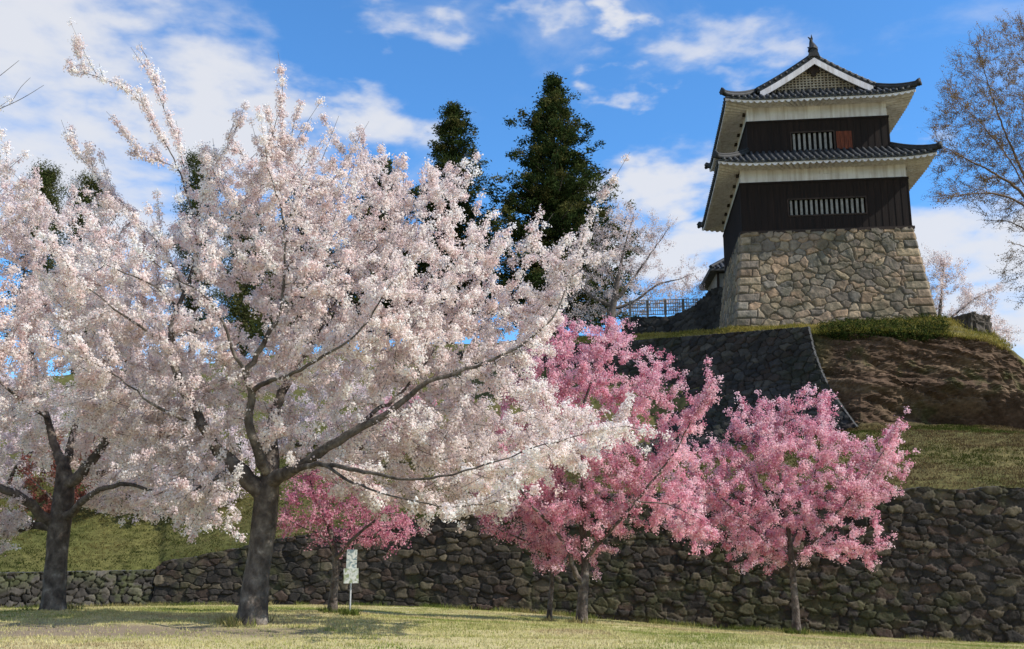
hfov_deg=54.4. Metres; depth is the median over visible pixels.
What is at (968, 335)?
rampart grass
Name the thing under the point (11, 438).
cherry tree
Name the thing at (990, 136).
bare tree
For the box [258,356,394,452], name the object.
cherry tree
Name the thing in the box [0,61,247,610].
cherry tree
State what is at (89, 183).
pine tree
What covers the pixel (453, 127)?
cedar tree
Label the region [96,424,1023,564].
slope grass
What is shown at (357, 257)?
cherry tree
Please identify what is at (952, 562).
stone wall
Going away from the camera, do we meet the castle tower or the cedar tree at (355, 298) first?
the castle tower
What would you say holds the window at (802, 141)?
in the castle tower
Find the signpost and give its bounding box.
[344,549,357,610]
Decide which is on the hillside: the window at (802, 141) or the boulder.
the boulder
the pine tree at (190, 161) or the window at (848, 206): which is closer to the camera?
the window at (848, 206)
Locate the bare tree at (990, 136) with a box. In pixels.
[917,8,1023,310]
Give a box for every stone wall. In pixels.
[0,569,155,607]
[151,486,1023,643]
[450,326,857,455]
[622,286,722,334]
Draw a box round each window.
[787,196,867,216]
[790,130,835,151]
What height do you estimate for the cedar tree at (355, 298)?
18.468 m
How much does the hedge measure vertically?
2.028 m
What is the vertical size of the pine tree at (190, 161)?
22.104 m
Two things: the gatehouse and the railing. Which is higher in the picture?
the gatehouse
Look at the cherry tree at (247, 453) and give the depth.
34.45 m
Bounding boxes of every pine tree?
[0,158,80,376]
[50,166,112,373]
[161,146,234,359]
[212,200,274,359]
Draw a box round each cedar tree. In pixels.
[226,175,346,347]
[329,156,447,339]
[403,100,508,343]
[450,71,654,335]
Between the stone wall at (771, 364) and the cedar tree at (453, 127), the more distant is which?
the cedar tree at (453, 127)
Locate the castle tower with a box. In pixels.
[697,35,942,328]
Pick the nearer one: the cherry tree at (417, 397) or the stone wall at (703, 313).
the cherry tree at (417, 397)
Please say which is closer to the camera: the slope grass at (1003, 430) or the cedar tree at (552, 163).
the slope grass at (1003, 430)
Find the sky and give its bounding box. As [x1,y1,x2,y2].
[0,0,1023,377]
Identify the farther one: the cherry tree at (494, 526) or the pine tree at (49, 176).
the pine tree at (49, 176)
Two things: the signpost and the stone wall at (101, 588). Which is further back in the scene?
the stone wall at (101, 588)
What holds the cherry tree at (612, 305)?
on the hillside
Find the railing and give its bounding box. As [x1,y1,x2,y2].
[629,298,701,317]
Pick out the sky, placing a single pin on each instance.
(649, 76)
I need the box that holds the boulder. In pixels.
[952,311,991,334]
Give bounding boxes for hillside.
[0,319,1023,572]
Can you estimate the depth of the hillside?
38.76 m
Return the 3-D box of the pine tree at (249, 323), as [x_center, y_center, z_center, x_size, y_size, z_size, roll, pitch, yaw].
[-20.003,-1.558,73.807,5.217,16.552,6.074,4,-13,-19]
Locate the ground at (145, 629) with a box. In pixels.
[0,605,1023,648]
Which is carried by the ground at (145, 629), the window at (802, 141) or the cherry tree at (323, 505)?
the cherry tree at (323, 505)
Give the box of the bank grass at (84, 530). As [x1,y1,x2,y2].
[0,444,617,577]
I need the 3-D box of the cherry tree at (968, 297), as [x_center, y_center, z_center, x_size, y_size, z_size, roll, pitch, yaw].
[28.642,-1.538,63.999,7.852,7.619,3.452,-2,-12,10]
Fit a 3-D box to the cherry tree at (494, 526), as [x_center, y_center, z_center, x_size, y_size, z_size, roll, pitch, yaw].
[0.147,4.189,21.263,2.509,4.392,2.001,0,-12,0]
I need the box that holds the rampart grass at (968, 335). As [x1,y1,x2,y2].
[532,314,1015,351]
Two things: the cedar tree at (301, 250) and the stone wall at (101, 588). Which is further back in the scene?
the cedar tree at (301, 250)
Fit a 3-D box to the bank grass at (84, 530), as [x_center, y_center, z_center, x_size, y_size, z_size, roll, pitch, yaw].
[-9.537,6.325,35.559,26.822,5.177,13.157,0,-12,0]
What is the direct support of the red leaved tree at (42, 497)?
on the hillside
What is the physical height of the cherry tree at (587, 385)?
6.659 m
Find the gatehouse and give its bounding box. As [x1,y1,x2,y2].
[698,258,724,290]
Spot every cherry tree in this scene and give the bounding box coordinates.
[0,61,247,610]
[0,357,75,489]
[17,17,676,625]
[79,395,260,524]
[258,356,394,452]
[276,456,429,610]
[366,386,485,469]
[467,427,575,619]
[481,309,727,623]
[541,198,708,331]
[650,382,920,632]
[920,243,1023,343]
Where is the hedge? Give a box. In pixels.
[815,312,953,343]
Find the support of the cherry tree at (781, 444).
on the ground at (145, 629)
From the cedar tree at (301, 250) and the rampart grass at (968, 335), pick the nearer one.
the rampart grass at (968, 335)
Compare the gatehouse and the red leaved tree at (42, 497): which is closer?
the red leaved tree at (42, 497)
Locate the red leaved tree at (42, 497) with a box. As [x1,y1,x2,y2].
[8,434,104,520]

